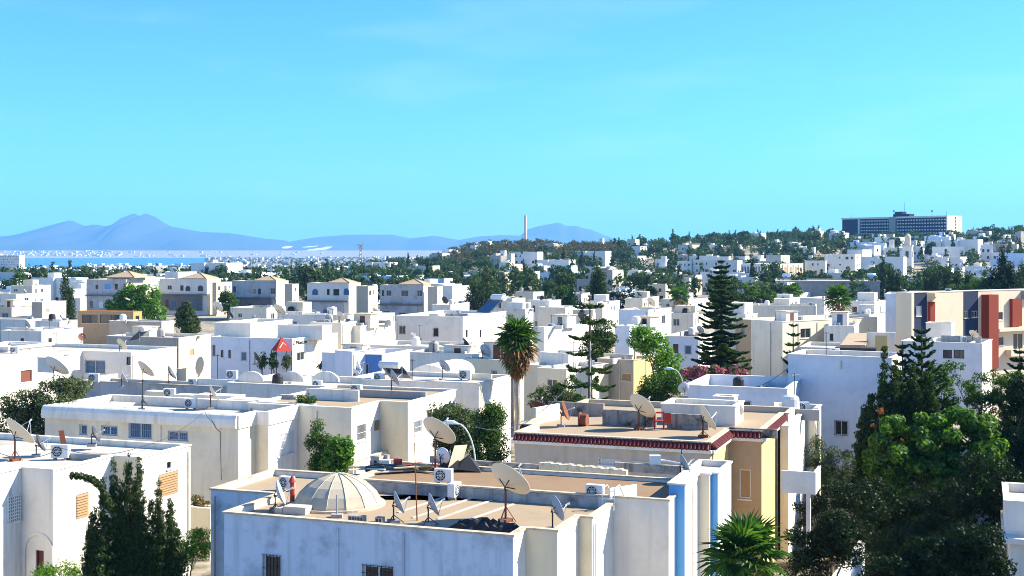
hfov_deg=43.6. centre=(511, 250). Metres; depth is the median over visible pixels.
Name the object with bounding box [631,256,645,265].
house
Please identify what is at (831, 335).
window
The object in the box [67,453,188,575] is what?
conifer
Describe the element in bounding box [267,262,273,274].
floodlight mast
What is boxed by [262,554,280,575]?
window
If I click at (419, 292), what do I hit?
window
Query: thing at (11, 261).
hotel
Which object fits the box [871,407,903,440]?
rusty creeper
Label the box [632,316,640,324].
water tank
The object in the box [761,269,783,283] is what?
round tree
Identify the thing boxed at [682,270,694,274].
pine tree
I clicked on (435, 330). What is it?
window
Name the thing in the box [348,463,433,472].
plank pile
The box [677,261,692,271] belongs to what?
apartment block
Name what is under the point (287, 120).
sky
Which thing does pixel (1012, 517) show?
house
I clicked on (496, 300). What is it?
solar heater
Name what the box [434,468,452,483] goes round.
air conditioner
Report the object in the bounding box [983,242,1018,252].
house
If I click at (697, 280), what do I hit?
round tree
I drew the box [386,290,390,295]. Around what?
window
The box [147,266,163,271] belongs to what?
house
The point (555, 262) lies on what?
house
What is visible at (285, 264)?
wood
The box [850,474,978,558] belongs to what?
broadleaf tree
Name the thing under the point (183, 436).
window
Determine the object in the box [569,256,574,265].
cypress
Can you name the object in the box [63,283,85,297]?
house
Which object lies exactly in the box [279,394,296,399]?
roof box
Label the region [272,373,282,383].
water tank
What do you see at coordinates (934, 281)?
cypress
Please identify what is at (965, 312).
window
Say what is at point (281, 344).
tent
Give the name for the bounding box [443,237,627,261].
hillside wood
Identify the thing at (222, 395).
roof box
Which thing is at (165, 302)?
window
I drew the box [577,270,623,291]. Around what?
house
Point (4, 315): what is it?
window
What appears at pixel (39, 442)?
satellite dish
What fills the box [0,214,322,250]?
mountain twin peak
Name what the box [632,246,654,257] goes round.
house
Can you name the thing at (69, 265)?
cypress
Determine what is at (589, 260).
round tree
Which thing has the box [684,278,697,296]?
house
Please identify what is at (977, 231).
house
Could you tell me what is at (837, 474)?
olive tree
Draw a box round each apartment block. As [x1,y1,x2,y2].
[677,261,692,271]
[693,260,741,274]
[741,263,802,275]
[805,261,826,275]
[825,254,860,272]
[896,289,1023,373]
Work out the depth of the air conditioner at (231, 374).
115.83 m
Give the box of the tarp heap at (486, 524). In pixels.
[449,517,518,532]
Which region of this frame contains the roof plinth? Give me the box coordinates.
[275,504,311,514]
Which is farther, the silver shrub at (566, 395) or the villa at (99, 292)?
the villa at (99, 292)
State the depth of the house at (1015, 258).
642.37 m
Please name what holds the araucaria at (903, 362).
on the ground
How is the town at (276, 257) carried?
on the ground
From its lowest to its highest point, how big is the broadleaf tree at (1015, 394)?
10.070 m
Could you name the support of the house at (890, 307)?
on the ground
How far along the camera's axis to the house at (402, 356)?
142.72 m
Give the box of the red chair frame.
[654,411,670,429]
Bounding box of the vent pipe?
[331,495,342,517]
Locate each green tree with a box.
[626,324,686,392]
[634,370,684,401]
[946,276,1001,289]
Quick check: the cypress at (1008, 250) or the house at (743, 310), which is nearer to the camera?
the house at (743, 310)
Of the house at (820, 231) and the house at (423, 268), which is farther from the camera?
the house at (820, 231)
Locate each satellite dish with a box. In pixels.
[6,418,34,461]
[31,434,49,456]
[45,356,68,375]
[78,333,85,342]
[87,426,104,446]
[117,339,126,351]
[119,371,130,387]
[138,361,153,382]
[138,396,149,409]
[168,366,177,383]
[207,385,221,409]
[213,301,222,314]
[252,352,261,364]
[269,480,292,511]
[274,304,285,318]
[337,311,344,322]
[353,367,362,375]
[355,358,364,369]
[387,491,410,523]
[391,369,402,390]
[422,493,444,525]
[423,417,455,470]
[436,447,449,467]
[439,360,449,379]
[442,296,447,303]
[463,338,471,344]
[480,344,489,358]
[491,463,529,522]
[530,397,545,406]
[547,496,569,527]
[557,401,573,426]
[578,312,585,318]
[630,394,654,430]
[647,297,655,305]
[678,382,688,397]
[679,454,694,472]
[697,326,703,335]
[698,405,718,437]
[723,401,743,415]
[969,330,978,340]
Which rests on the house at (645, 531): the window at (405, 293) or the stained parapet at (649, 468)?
the stained parapet at (649, 468)
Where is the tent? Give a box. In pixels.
[271,336,291,373]
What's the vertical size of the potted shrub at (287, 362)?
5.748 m
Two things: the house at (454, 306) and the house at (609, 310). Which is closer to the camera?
the house at (454, 306)
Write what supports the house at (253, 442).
on the ground
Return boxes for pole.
[414,443,417,520]
[590,341,590,398]
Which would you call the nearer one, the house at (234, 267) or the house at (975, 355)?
the house at (975, 355)
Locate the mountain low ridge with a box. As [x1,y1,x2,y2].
[291,235,566,249]
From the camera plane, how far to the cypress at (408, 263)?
926.90 m
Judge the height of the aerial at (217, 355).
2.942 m
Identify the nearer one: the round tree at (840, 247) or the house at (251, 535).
the house at (251, 535)
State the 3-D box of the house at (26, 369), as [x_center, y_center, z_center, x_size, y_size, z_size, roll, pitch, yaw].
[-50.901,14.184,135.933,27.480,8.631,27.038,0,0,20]
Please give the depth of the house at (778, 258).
675.50 m
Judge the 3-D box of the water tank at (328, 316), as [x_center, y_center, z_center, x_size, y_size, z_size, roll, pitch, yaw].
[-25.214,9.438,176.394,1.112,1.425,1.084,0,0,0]
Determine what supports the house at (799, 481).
on the ground
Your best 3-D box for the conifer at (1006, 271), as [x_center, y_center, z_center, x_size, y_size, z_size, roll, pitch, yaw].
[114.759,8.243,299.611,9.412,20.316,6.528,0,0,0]
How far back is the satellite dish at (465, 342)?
139.15 m
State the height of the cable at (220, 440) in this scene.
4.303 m
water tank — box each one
[48,313,55,320]
[119,314,126,320]
[157,328,164,336]
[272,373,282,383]
[325,314,332,321]
[329,306,336,314]
[411,336,419,345]
[429,341,438,352]
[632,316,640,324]
[688,327,694,335]
[733,376,743,385]
[782,394,799,408]
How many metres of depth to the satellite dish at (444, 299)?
245.48 m
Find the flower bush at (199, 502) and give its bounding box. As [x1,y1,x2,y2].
[190,494,210,506]
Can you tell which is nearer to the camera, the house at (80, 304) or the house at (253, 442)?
the house at (253, 442)
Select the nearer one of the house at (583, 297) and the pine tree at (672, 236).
the house at (583, 297)
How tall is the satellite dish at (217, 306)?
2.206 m
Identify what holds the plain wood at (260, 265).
on the ground
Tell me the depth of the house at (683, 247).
909.94 m
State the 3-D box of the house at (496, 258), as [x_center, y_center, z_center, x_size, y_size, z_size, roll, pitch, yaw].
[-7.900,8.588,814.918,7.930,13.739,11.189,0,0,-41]
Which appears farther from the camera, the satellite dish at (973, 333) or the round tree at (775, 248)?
the round tree at (775, 248)
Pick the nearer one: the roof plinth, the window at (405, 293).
the roof plinth
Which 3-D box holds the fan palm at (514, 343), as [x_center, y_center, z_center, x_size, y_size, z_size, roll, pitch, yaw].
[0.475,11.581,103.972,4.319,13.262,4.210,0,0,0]
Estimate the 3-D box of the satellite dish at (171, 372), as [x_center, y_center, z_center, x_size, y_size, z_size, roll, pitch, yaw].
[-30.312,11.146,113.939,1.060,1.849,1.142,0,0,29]
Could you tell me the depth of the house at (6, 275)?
463.21 m
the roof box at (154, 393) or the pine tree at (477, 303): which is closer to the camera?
the roof box at (154, 393)
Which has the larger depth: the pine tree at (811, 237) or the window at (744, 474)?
the pine tree at (811, 237)
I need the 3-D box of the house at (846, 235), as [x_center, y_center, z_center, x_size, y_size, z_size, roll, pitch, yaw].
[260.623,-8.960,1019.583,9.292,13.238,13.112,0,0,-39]
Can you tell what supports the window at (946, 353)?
in the house at (975, 355)
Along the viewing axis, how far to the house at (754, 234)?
1083.57 m
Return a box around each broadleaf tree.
[834,467,924,494]
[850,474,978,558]
[856,521,1017,575]
[861,405,1009,515]
[870,450,1023,574]
[905,360,1023,474]
[977,375,1023,511]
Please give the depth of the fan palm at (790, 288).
329.28 m
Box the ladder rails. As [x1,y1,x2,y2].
[601,484,624,510]
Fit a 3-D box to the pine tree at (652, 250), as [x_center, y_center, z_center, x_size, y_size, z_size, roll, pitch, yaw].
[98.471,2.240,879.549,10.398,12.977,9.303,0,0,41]
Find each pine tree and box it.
[22,267,54,284]
[67,268,94,277]
[81,269,105,278]
[210,265,229,277]
[297,262,325,287]
[320,268,335,281]
[345,276,373,284]
[357,265,376,275]
[385,274,410,283]
[396,259,406,265]
[415,257,422,263]
[416,269,434,274]
[420,258,431,265]
[424,268,442,277]
[441,265,459,272]
[443,269,459,278]
[458,260,471,267]
[463,266,500,310]
[473,270,487,281]
[476,252,488,259]
[477,259,491,269]
[510,266,537,283]
[510,272,540,290]
[535,245,549,253]
[542,281,557,294]
[543,254,551,259]
[548,264,567,279]
[550,255,558,259]
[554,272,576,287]
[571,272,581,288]
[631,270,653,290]
[648,245,662,256]
[651,272,671,283]
[660,242,669,247]
[669,234,677,240]
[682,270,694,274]
[723,234,735,246]
[728,278,743,289]
[738,230,751,238]
[764,262,781,274]
[766,281,786,293]
[781,244,792,254]
[790,247,803,255]
[790,254,808,262]
[790,274,806,279]
[802,270,818,277]
[807,233,820,242]
[820,274,832,278]
[841,271,859,278]
[872,262,896,273]
[888,237,901,247]
[904,285,914,291]
[928,265,951,288]
[975,235,989,241]
[990,233,1002,243]
[1013,248,1023,252]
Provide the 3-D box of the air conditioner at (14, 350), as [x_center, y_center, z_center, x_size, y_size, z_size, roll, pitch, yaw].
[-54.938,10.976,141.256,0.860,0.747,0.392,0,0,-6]
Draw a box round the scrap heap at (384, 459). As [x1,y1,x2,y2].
[370,454,441,466]
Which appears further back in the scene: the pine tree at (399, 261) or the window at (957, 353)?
the pine tree at (399, 261)
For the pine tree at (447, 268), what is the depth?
607.85 m
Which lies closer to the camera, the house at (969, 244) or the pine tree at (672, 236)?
the house at (969, 244)
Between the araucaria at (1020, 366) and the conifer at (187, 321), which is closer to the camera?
the araucaria at (1020, 366)
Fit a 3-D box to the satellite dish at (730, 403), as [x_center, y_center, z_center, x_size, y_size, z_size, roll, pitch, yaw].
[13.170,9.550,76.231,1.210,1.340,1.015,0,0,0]
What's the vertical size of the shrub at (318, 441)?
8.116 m
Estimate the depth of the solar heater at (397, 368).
105.93 m
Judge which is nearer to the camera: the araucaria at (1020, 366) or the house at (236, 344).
the araucaria at (1020, 366)
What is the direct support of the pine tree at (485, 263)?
on the ground
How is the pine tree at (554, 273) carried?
on the ground
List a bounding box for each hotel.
[0,255,24,268]
[841,202,961,235]
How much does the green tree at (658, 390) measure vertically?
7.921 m
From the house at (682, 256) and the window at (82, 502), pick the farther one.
the house at (682, 256)
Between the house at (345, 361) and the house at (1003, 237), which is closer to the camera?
the house at (345, 361)
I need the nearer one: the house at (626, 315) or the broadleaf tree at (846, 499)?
the broadleaf tree at (846, 499)
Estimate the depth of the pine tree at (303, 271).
403.98 m
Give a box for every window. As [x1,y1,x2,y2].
[2,313,7,317]
[6,494,21,525]
[20,370,32,383]
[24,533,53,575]
[37,550,43,572]
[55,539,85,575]
[76,492,88,518]
[78,424,87,435]
[81,315,97,323]
[84,360,105,374]
[100,314,119,323]
[100,425,117,436]
[125,357,130,365]
[127,423,152,440]
[153,361,161,370]
[158,470,178,496]
[163,300,167,306]
[166,462,173,470]
[167,431,188,442]
[190,349,194,356]
[197,285,203,290]
[211,345,214,356]
[241,352,245,360]
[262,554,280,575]
[297,352,304,361]
[312,289,317,294]
[333,289,338,294]
[344,288,348,294]
[357,423,367,443]
[362,564,392,575]
[366,364,368,373]
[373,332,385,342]
[374,420,379,430]
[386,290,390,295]
[399,326,405,334]
[401,290,408,296]
[414,419,423,435]
[417,290,421,296]
[433,328,437,336]
[546,379,556,390]
[597,458,620,466]
[620,373,631,382]
[673,319,679,325]
[673,344,677,353]
[684,345,691,354]
[737,469,751,500]
[800,328,810,338]
[829,333,833,341]
[833,420,848,436]
[916,306,921,316]
[942,350,951,358]
[953,350,964,359]
[964,311,967,318]
[972,311,977,317]
[999,312,1002,320]
[999,337,1004,345]
[1013,333,1021,348]
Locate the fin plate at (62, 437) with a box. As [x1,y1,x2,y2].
[58,430,65,443]
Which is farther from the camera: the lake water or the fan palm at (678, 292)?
the lake water
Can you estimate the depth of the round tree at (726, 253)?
816.56 m
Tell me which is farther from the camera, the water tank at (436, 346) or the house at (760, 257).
the house at (760, 257)
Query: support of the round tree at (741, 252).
on the ground
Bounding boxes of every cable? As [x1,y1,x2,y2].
[0,413,201,458]
[205,412,221,479]
[477,353,589,429]
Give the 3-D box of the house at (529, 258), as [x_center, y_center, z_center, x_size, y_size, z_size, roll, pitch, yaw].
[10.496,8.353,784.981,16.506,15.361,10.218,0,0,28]
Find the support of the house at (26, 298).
on the ground
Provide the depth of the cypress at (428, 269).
478.42 m
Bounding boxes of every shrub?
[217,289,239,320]
[256,352,268,374]
[268,352,278,373]
[281,354,291,371]
[303,418,332,471]
[316,361,321,371]
[319,434,355,472]
[527,376,585,407]
[776,505,879,575]
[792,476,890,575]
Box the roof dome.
[290,472,384,513]
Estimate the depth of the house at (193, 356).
175.95 m
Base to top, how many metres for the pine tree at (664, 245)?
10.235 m
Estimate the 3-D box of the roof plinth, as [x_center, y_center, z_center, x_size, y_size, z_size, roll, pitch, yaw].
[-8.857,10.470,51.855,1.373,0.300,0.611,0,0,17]
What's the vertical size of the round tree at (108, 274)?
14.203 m
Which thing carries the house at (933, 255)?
on the ground
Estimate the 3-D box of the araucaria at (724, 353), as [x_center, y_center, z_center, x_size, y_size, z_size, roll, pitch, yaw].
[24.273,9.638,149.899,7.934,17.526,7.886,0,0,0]
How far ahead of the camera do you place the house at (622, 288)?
405.69 m
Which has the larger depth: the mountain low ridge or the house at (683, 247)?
the mountain low ridge
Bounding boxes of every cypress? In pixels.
[49,262,54,272]
[59,268,77,320]
[66,260,72,273]
[406,256,411,267]
[424,259,431,276]
[459,267,463,283]
[533,259,538,270]
[561,246,565,259]
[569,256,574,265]
[579,249,584,267]
[587,262,609,300]
[609,252,615,268]
[666,256,671,267]
[670,260,674,270]
[675,265,682,285]
[690,275,696,296]
[696,247,700,259]
[749,257,757,276]
[818,269,824,278]
[877,256,887,299]
[883,264,897,299]
[894,268,904,291]
[921,268,932,290]
[930,273,939,290]
[941,264,951,290]
[943,249,948,256]
[950,237,955,246]
[950,265,962,288]
[962,271,973,287]
[1006,245,1011,252]
[1014,259,1023,288]
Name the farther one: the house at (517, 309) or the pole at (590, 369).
the house at (517, 309)
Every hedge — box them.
[30,559,80,575]
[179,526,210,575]
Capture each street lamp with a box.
[443,420,475,459]
[664,367,682,382]
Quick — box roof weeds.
[295,393,317,403]
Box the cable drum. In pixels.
[578,412,588,425]
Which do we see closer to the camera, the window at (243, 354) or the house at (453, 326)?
the window at (243, 354)
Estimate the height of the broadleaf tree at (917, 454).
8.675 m
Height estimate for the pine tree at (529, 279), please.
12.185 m
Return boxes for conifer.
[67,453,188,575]
[174,300,201,333]
[851,345,942,509]
[983,243,1020,288]
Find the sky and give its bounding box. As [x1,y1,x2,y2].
[0,0,1023,241]
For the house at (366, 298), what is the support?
on the ground
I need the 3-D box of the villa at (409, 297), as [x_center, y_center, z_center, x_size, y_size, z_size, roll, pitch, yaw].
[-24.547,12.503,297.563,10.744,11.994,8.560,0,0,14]
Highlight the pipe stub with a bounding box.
[649,455,689,465]
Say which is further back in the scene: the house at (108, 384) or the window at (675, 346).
the window at (675, 346)
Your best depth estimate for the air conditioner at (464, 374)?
107.44 m
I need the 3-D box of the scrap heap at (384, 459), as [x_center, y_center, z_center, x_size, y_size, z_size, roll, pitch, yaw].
[-4.735,10.005,60.844,4.168,0.490,1.175,0,0,0]
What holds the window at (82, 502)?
in the house at (46, 505)
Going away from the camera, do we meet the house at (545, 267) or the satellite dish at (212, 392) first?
the satellite dish at (212, 392)
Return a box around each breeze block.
[348,514,357,520]
[356,515,365,520]
[375,516,384,522]
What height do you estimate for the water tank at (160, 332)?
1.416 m
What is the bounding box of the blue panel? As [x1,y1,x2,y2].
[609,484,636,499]
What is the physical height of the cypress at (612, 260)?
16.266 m
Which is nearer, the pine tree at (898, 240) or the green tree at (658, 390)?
the green tree at (658, 390)
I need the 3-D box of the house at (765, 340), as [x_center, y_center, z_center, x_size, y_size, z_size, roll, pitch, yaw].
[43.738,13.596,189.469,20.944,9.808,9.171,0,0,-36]
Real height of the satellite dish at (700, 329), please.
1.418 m
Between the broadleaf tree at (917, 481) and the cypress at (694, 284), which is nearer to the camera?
the broadleaf tree at (917, 481)
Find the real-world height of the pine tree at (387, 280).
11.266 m
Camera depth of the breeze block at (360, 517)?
49.77 m
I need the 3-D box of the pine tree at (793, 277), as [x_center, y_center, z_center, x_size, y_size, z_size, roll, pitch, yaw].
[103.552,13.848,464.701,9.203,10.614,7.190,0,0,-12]
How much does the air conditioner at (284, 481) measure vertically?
0.633 m
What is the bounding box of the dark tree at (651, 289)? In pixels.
[581,276,658,308]
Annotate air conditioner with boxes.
[10,347,18,353]
[51,444,70,459]
[88,373,99,382]
[163,388,175,396]
[184,398,197,408]
[188,379,197,384]
[226,370,237,379]
[279,475,294,491]
[312,380,322,385]
[350,384,362,388]
[374,373,384,378]
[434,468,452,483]
[447,481,460,499]
[459,370,470,380]
[586,483,604,493]
[799,402,809,408]
[960,336,966,342]
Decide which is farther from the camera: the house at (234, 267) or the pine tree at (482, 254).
the pine tree at (482, 254)
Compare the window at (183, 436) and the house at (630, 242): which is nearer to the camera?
the window at (183, 436)
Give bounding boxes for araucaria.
[552,294,616,401]
[687,260,752,380]
[781,323,800,372]
[875,341,921,489]
[904,326,957,489]
[996,347,1023,423]
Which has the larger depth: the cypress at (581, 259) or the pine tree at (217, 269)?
the cypress at (581, 259)
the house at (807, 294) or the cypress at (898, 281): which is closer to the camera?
the cypress at (898, 281)
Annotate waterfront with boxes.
[77,263,189,266]
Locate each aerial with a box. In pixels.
[141,381,147,409]
[215,354,220,378]
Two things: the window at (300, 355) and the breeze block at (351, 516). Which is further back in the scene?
the window at (300, 355)
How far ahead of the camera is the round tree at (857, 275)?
474.97 m
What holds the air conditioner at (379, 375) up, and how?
on the house at (476, 390)
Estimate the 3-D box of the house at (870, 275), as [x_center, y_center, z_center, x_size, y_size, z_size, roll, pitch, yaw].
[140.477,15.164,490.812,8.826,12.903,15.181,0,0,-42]
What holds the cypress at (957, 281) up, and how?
on the ground
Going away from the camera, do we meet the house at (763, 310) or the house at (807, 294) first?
the house at (763, 310)
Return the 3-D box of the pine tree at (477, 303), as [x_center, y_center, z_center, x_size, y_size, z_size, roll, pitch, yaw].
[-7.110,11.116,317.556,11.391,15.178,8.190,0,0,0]
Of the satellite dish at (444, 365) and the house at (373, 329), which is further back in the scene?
the house at (373, 329)
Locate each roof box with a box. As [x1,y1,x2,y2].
[68,451,107,460]
[145,390,162,395]
[174,393,193,397]
[194,393,244,398]
[227,397,267,400]
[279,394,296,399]
[835,346,876,350]
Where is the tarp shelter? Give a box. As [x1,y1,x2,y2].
[438,455,481,471]
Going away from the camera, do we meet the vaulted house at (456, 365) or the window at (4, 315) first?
the vaulted house at (456, 365)
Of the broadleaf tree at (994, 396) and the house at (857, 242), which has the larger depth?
the house at (857, 242)
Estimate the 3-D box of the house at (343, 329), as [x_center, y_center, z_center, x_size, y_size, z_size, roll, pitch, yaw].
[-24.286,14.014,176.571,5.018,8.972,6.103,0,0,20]
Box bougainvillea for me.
[680,364,747,380]
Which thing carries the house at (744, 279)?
on the ground
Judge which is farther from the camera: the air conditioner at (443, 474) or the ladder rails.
the air conditioner at (443, 474)
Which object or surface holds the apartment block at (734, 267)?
on the ground
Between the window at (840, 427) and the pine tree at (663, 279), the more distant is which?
the pine tree at (663, 279)
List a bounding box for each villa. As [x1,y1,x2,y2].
[85,271,150,313]
[160,273,220,314]
[231,275,288,306]
[306,278,360,313]
[378,279,430,328]
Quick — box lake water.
[25,258,205,266]
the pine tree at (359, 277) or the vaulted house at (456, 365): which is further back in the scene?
the pine tree at (359, 277)
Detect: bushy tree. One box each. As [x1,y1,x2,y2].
[547,284,581,306]
[578,318,618,361]
[735,283,777,302]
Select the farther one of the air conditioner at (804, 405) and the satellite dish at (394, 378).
the satellite dish at (394, 378)
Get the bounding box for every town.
[0,250,322,256]
[10,241,491,271]
[205,256,428,265]
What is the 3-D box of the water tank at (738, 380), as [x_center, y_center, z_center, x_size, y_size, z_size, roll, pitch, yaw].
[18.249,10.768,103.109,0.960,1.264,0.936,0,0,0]
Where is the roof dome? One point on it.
(355, 494)
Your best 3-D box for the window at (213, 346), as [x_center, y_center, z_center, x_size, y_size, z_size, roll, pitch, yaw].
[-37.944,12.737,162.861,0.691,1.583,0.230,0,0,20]
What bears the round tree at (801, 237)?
on the ground
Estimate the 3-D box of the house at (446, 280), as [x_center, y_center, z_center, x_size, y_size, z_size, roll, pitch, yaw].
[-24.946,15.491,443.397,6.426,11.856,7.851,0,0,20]
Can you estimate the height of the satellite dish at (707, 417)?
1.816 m
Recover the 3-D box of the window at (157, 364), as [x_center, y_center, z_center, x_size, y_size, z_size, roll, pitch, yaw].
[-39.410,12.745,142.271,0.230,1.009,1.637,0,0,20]
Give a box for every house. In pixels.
[0,272,31,283]
[0,286,10,292]
[0,292,31,305]
[0,299,30,317]
[0,318,41,341]
[0,327,82,343]
[0,341,54,351]
[0,343,176,428]
[0,433,191,575]
[10,280,50,301]
[31,273,87,300]
[31,301,65,318]
[35,319,76,326]
[41,394,316,504]
[61,277,85,299]
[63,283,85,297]
[70,298,85,327]
[78,310,141,344]
[80,373,233,398]
[107,325,210,380]
[109,319,175,334]
[144,274,164,288]
[145,276,155,289]
[145,280,154,298]
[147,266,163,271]
[158,271,196,291]
[191,263,242,274]
[209,468,613,575]
[211,318,337,379]
[212,282,230,315]
[226,371,350,397]
[230,306,285,319]
[233,270,271,277]
[247,384,456,470]
[277,301,319,318]
[282,311,353,323]
[285,284,298,305]
[310,319,359,349]
[321,343,412,373]
[334,348,384,376]
[347,450,387,473]
[350,370,510,461]
[352,313,394,343]
[356,285,377,312]
[357,461,676,575]
[359,275,406,283]
[362,262,397,268]
[370,311,394,321]
[370,340,479,350]
[395,310,505,350]
[409,344,481,370]
[413,266,439,271]
[413,359,474,372]
[424,279,469,301]
[425,253,445,259]
[427,278,452,282]
[428,286,442,311]
[432,302,468,310]
[461,340,523,423]
[470,272,513,295]
[489,253,506,264]
[493,296,524,310]
[499,260,520,270]
[500,250,520,256]
[504,302,533,346]
[507,254,522,270]
[511,398,795,575]
[515,252,542,266]
[515,291,543,301]
[524,350,608,421]
[528,264,550,271]
[528,299,560,340]
[537,260,574,265]
[538,314,588,361]
[539,305,576,325]
[540,265,576,282]
[548,244,562,246]
[573,251,610,266]
[573,292,589,305]
[573,309,595,331]
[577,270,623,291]
[582,294,619,333]
[597,353,654,399]
[601,266,617,269]
[612,287,634,294]
[615,315,663,372]
[618,307,670,349]
[625,291,658,308]
[627,239,638,246]
[629,270,649,275]
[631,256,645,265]
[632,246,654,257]
[635,283,671,301]
[655,259,676,269]
[658,256,667,268]
[661,293,708,323]
[666,330,712,382]
[667,272,701,294]
[667,459,732,575]
[671,305,704,333]
[677,254,688,260]
[678,243,699,254]
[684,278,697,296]
[685,374,800,405]
[689,254,696,260]
[699,254,730,259]
[700,268,759,294]
[709,243,721,254]
[723,302,757,349]
[728,274,759,296]
[735,256,748,262]
[736,310,876,376]
[750,232,765,242]
[751,255,765,261]
[753,298,816,317]
[758,255,789,262]
[773,294,798,303]
[774,402,821,558]
[775,278,880,299]
[776,282,809,303]
[782,274,790,277]
[787,242,802,248]
[787,349,901,475]
[800,246,815,255]
[800,296,843,314]
[800,332,895,351]
[812,228,823,236]
[824,311,859,341]
[826,269,851,278]
[829,231,848,243]
[846,240,885,254]
[847,249,871,256]
[848,292,884,312]
[849,304,884,331]
[853,244,880,254]
[861,257,906,274]
[867,273,876,278]
[869,248,875,254]
[874,237,904,247]
[884,240,916,256]
[885,292,895,331]
[901,322,992,414]
[913,246,928,261]
[924,235,950,243]
[927,240,944,246]
[927,253,940,266]
[931,257,967,272]
[932,247,964,256]
[939,251,958,256]
[941,258,953,271]
[945,232,955,238]
[945,239,982,258]
[965,263,1017,277]
[967,230,991,236]
[970,267,999,275]
[973,233,988,238]
[980,242,1000,260]
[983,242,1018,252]
[990,253,1023,269]
[991,233,1010,243]
[1000,482,1023,575]
[1012,231,1023,247]
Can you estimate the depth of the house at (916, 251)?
782.39 m
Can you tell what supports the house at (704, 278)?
on the ground
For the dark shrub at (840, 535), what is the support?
on the ground
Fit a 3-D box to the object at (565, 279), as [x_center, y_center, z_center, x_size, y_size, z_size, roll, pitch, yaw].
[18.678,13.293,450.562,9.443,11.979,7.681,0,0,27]
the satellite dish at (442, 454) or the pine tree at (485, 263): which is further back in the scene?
the pine tree at (485, 263)
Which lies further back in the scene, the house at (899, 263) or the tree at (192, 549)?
the house at (899, 263)
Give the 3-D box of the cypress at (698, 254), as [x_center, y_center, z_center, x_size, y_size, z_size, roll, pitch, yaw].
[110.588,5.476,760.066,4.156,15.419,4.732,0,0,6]
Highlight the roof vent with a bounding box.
[289,476,295,502]
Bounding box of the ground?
[0,238,1023,575]
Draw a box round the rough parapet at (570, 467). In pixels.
[539,462,627,474]
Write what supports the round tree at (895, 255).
on the ground
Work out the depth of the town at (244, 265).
1327.23 m
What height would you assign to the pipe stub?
0.593 m
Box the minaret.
[902,234,913,272]
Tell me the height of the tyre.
0.240 m
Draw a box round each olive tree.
[0,374,93,434]
[804,434,857,497]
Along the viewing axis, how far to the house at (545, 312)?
250.76 m
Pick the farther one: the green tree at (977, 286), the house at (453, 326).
the green tree at (977, 286)
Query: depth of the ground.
8178.59 m
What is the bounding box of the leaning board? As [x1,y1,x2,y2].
[448,445,466,470]
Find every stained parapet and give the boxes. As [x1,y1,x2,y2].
[475,460,538,469]
[614,462,682,474]
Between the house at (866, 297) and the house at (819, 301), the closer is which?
the house at (866, 297)
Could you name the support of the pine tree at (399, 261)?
on the ground
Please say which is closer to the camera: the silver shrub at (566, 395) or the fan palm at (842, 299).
the silver shrub at (566, 395)
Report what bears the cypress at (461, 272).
on the ground
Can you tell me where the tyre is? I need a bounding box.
[365,465,384,471]
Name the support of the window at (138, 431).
in the house at (253, 442)
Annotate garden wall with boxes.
[190,504,210,560]
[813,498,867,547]
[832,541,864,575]
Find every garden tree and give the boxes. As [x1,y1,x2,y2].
[426,401,478,455]
[464,399,510,461]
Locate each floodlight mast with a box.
[248,259,253,273]
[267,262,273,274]
[357,244,364,265]
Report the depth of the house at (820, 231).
1045.51 m
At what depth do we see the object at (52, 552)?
60.67 m
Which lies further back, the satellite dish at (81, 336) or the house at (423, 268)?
the house at (423, 268)
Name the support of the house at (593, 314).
on the ground
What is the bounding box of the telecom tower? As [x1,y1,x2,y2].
[524,214,526,239]
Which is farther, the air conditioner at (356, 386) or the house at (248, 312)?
the house at (248, 312)
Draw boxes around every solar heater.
[127,326,151,340]
[378,361,411,378]
[477,294,506,312]
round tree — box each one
[0,280,14,288]
[95,267,112,278]
[103,282,168,319]
[129,266,140,271]
[210,271,225,277]
[450,276,476,289]
[488,269,504,287]
[518,282,538,290]
[583,255,592,266]
[618,251,633,263]
[625,271,642,288]
[691,277,701,291]
[708,288,727,297]
[714,247,724,255]
[721,251,729,255]
[734,248,744,256]
[746,258,757,263]
[758,237,768,245]
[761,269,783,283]
[768,242,782,252]
[798,234,806,241]
[801,241,812,245]
[803,252,813,256]
[838,241,845,251]
[851,269,868,278]
[856,268,873,273]
[887,250,899,256]
[924,241,936,254]
[994,229,1003,234]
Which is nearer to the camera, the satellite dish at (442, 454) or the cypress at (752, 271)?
the satellite dish at (442, 454)
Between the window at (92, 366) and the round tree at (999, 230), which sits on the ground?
the round tree at (999, 230)
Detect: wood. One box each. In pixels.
[0,227,1023,303]
[2,247,470,269]
[27,247,459,269]
[205,256,392,264]
[205,257,410,265]
[256,250,468,268]
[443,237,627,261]
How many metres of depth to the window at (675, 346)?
167.08 m
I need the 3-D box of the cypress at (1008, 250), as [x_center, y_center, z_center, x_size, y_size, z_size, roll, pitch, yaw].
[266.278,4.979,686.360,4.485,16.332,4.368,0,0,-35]
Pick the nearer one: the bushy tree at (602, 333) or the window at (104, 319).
the bushy tree at (602, 333)
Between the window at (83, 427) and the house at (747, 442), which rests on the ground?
the house at (747, 442)
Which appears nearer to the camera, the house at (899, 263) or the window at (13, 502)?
the window at (13, 502)
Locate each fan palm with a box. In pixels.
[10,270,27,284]
[219,292,239,320]
[492,313,542,451]
[668,285,690,310]
[693,508,793,575]
[782,282,805,297]
[822,282,854,314]
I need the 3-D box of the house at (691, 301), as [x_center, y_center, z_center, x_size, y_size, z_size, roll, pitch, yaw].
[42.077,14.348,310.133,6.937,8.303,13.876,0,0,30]
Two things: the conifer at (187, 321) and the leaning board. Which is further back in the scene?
the conifer at (187, 321)

